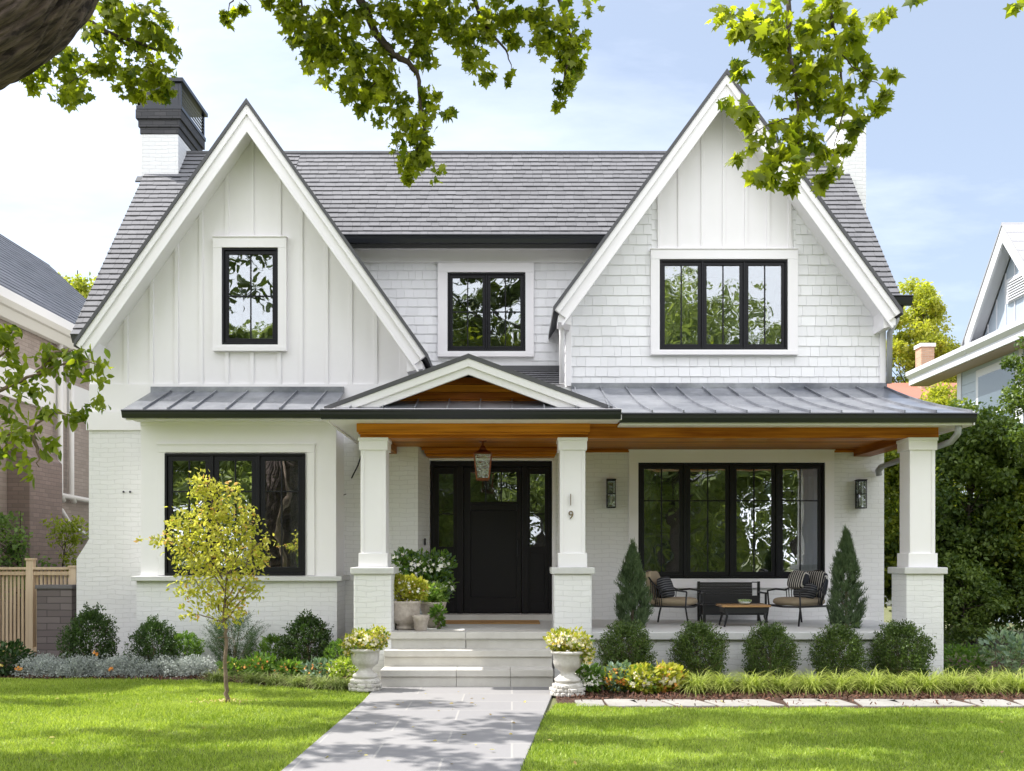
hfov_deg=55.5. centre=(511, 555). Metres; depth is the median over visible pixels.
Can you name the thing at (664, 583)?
pillow
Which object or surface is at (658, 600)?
lounge chair
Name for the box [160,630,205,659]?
shrub
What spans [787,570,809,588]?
pillow
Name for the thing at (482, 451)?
hanging lantern
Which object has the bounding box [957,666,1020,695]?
grass clump
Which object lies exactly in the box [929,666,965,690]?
grass clump
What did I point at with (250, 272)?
window
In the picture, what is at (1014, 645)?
grey shrub
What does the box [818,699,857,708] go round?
edging stone
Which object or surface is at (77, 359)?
leafy tree
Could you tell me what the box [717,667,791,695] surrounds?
grass clump
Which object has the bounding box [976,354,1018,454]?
window
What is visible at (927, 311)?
lime green tree
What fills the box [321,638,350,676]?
shrub
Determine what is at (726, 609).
coffee table
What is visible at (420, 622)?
flower pot
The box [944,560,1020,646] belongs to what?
hedge shrub
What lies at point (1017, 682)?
grass clump
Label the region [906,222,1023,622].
pale house
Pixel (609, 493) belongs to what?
wall lantern
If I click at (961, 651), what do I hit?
shrub
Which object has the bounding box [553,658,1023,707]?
flower bed
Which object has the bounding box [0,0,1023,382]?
sky
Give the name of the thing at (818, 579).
lounge chair
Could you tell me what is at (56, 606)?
stone screen
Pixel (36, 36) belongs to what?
maple tree
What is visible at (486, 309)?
window
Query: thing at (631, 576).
conical juniper
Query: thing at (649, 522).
curtain
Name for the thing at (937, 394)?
lime green tree
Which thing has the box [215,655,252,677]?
flowering clump
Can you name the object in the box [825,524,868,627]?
conical juniper
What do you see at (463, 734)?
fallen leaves
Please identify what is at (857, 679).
grass clump
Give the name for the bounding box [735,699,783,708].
edging stone
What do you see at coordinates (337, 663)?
flowering clump
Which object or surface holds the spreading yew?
on the flower bed at (238, 680)
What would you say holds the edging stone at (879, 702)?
on the ground at (887, 617)
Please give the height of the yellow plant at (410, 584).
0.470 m
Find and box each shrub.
[0,638,34,675]
[55,601,120,672]
[121,614,181,673]
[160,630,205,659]
[251,633,290,672]
[275,609,335,673]
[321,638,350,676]
[594,618,658,687]
[666,619,729,685]
[738,619,802,685]
[803,621,870,686]
[862,618,941,685]
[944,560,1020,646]
[944,643,994,674]
[976,623,1023,678]
[996,570,1023,635]
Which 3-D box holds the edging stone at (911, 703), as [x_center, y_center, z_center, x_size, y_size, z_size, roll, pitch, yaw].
[4.569,1.696,11.055,0.358,0.048,0.518,0,0,-16]
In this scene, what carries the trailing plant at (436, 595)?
in the flower pot at (425, 608)
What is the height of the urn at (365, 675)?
0.525 m
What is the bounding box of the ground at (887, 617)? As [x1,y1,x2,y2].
[0,605,1023,717]
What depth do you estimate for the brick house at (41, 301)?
19.08 m
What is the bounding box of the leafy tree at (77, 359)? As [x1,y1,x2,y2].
[0,323,114,487]
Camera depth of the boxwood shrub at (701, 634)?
12.45 m
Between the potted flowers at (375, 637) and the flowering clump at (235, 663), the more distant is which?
the flowering clump at (235, 663)
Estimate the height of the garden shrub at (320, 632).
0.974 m
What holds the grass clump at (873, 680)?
on the flower bed at (775, 700)
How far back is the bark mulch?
11.67 m
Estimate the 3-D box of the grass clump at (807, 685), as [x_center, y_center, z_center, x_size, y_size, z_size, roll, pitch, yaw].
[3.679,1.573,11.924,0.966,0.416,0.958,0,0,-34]
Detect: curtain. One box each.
[290,461,297,566]
[644,469,655,571]
[802,469,816,570]
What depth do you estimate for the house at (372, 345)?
15.22 m
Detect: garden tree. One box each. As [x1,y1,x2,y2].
[0,507,56,643]
[39,513,88,584]
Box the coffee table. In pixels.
[716,604,770,626]
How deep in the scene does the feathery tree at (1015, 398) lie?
16.39 m
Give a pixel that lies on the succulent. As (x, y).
(745, 600)
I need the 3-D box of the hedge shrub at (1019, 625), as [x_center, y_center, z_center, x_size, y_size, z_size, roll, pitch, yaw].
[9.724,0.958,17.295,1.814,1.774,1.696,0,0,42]
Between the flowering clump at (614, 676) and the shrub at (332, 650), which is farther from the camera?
the shrub at (332, 650)
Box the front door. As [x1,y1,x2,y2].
[464,467,520,612]
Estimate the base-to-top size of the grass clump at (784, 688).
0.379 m
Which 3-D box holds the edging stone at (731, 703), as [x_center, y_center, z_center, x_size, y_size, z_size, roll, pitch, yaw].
[2.449,1.696,11.047,0.341,0.048,0.498,0,0,-15]
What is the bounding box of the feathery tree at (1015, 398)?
[994,335,1023,463]
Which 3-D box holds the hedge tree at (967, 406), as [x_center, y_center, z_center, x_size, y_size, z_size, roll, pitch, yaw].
[9.525,-0.860,21.565,3.322,5.131,3.195,0,0,0]
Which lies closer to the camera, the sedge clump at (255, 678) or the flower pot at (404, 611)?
the sedge clump at (255, 678)
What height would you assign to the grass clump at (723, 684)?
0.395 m
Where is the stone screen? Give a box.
[35,585,75,660]
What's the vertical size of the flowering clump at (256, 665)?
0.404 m
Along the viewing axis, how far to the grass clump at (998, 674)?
12.40 m
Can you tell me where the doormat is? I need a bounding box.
[445,620,539,623]
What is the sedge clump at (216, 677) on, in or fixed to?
on the flower bed at (238, 680)
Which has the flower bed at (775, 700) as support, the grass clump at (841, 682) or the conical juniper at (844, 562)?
the grass clump at (841, 682)
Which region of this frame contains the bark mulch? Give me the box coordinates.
[0,672,1023,706]
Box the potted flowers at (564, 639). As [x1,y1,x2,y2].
[542,626,596,664]
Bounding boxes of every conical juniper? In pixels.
[613,538,653,627]
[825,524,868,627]
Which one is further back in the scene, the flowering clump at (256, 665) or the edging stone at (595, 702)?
the flowering clump at (256, 665)
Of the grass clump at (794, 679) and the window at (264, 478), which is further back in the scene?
the window at (264, 478)
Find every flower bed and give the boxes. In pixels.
[0,662,380,690]
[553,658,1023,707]
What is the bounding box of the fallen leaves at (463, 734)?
[11,691,1002,764]
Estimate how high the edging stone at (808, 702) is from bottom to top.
0.048 m
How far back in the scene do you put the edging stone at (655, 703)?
10.97 m
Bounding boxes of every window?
[165,453,305,574]
[212,236,287,351]
[437,262,533,356]
[629,449,834,587]
[650,248,798,355]
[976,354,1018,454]
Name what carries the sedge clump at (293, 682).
on the flower bed at (238, 680)
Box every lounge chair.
[645,570,702,623]
[766,570,831,626]
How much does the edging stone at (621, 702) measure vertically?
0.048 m
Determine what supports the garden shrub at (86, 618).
on the flower bed at (238, 680)
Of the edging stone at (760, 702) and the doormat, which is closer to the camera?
the edging stone at (760, 702)
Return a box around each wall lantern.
[606,479,615,507]
[855,479,867,508]
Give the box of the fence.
[0,558,75,655]
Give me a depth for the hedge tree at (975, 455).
18.12 m
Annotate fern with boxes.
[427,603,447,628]
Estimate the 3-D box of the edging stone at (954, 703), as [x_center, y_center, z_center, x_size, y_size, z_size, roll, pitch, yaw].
[4.967,1.696,11.087,0.351,0.048,0.520,0,0,-12]
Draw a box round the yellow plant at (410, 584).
[394,573,429,600]
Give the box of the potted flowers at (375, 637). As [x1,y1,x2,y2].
[338,624,390,656]
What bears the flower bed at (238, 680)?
on the ground at (887, 617)
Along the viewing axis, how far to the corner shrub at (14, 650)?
13.63 m
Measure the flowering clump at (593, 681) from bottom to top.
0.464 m
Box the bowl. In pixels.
[738,601,750,604]
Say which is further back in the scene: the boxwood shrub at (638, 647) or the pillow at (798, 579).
the pillow at (798, 579)
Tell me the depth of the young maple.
11.14 m
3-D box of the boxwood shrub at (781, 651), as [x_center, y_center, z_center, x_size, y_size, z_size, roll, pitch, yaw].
[3.328,1.284,12.642,0.845,0.896,0.796,0,0,-23]
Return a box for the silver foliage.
[10,650,218,678]
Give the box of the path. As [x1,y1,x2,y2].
[281,686,551,770]
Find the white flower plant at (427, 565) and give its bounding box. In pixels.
[391,546,458,601]
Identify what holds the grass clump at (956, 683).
on the flower bed at (775, 700)
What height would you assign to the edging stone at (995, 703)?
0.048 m
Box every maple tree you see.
[0,0,604,188]
[705,0,1023,200]
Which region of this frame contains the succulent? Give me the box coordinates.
[738,599,751,601]
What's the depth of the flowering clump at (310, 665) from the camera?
12.76 m
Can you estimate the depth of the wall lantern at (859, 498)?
15.51 m
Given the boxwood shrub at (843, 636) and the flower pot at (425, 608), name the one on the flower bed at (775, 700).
the boxwood shrub at (843, 636)
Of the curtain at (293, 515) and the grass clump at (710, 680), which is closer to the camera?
the grass clump at (710, 680)
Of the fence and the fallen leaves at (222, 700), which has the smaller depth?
the fallen leaves at (222, 700)
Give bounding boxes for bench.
[697,581,767,622]
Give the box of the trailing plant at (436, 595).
[418,580,447,601]
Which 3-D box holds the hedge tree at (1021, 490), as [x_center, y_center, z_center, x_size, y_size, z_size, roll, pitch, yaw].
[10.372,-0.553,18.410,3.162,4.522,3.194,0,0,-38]
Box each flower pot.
[394,600,420,629]
[412,615,429,630]
[420,601,446,627]
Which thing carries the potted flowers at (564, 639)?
on the urn at (567, 665)
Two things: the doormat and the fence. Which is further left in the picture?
the fence
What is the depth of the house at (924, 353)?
34.30 m
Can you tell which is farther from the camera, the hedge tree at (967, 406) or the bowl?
the hedge tree at (967, 406)
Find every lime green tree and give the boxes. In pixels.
[58,270,96,298]
[886,276,960,382]
[920,382,956,405]
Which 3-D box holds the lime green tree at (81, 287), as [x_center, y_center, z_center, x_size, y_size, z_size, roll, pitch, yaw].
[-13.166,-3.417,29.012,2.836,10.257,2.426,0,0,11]
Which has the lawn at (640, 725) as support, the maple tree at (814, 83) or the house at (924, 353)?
the maple tree at (814, 83)
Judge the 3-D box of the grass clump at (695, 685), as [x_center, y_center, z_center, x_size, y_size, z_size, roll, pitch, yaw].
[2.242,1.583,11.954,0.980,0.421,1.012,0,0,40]
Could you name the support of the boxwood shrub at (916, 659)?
on the flower bed at (775, 700)
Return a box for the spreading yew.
[201,608,270,671]
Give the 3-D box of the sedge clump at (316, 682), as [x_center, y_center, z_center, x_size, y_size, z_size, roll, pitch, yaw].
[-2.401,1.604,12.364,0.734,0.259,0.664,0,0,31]
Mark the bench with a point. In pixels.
(713, 594)
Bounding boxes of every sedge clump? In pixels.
[192,666,243,683]
[232,669,266,684]
[251,671,290,685]
[275,671,314,686]
[298,673,341,690]
[319,674,354,692]
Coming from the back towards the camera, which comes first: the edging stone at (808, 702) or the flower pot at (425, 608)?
the flower pot at (425, 608)
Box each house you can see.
[0,234,89,645]
[70,69,977,686]
[884,343,956,604]
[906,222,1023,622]
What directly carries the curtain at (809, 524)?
hanging from the house at (372, 345)
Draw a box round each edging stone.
[575,700,604,707]
[604,699,640,708]
[632,700,672,708]
[661,699,714,708]
[704,700,750,708]
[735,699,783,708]
[783,699,825,708]
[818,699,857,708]
[854,699,904,708]
[890,700,942,708]
[920,699,975,708]
[964,699,1022,708]
[1014,699,1023,705]
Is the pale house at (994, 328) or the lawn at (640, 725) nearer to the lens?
the lawn at (640, 725)
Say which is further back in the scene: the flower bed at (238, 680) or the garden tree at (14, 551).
the garden tree at (14, 551)
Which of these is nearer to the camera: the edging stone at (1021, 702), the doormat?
the edging stone at (1021, 702)
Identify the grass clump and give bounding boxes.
[661,666,726,697]
[683,666,752,693]
[693,668,729,692]
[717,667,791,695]
[754,669,812,692]
[778,669,819,687]
[781,666,853,694]
[804,666,872,694]
[830,671,882,691]
[832,664,905,696]
[866,667,932,694]
[891,667,965,696]
[928,666,987,695]
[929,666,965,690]
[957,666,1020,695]
[969,666,1018,687]
[983,666,1023,694]
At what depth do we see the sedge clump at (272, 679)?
12.60 m
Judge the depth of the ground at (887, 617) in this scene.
18.68 m
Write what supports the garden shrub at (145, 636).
on the flower bed at (238, 680)
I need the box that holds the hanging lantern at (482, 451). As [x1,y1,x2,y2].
[473,440,491,480]
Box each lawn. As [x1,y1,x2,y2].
[0,680,369,770]
[527,704,1023,770]
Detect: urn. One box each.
[348,647,381,691]
[549,649,585,696]
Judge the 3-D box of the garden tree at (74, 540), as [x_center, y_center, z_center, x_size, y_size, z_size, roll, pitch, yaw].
[-7.962,0.476,17.399,0.786,2.454,0.747,0,0,18]
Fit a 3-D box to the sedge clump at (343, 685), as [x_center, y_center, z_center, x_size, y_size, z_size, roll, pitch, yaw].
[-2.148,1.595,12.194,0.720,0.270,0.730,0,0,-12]
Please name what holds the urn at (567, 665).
on the flower bed at (775, 700)
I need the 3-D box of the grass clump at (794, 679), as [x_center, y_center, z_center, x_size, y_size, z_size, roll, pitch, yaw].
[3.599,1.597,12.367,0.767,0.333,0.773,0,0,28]
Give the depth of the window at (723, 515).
15.59 m
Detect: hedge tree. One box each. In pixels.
[884,397,1023,643]
[884,449,950,611]
[896,397,1011,560]
[964,454,1023,618]
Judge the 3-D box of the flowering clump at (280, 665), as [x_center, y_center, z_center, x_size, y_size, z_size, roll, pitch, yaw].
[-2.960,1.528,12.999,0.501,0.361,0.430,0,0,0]
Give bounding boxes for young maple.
[133,467,275,702]
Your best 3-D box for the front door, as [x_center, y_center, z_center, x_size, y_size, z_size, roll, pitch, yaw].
[-0.313,-0.248,15.670,0.932,2.348,0.109,0,0,0]
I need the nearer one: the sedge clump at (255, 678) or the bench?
the sedge clump at (255, 678)
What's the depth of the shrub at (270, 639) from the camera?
14.02 m
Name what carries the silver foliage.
on the flower bed at (238, 680)
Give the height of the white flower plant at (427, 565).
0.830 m
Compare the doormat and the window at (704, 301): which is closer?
the doormat
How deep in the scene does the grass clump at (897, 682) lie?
11.92 m
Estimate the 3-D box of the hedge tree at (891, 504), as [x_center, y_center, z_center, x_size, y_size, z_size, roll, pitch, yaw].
[7.247,-0.497,19.749,3.579,4.407,2.882,0,0,0]
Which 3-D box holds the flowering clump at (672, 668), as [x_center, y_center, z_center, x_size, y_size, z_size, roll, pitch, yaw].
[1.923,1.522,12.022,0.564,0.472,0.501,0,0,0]
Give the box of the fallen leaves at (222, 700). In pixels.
[186,698,256,703]
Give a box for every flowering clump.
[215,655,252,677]
[240,650,275,676]
[271,657,306,679]
[299,656,334,680]
[325,655,357,681]
[575,662,605,693]
[600,659,634,692]
[621,662,661,694]
[654,659,690,693]
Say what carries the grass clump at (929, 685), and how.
on the flower bed at (775, 700)
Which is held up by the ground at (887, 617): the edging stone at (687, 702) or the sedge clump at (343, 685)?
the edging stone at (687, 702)
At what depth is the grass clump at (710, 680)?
12.23 m
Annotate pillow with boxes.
[657,577,674,597]
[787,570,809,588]
[793,583,816,598]

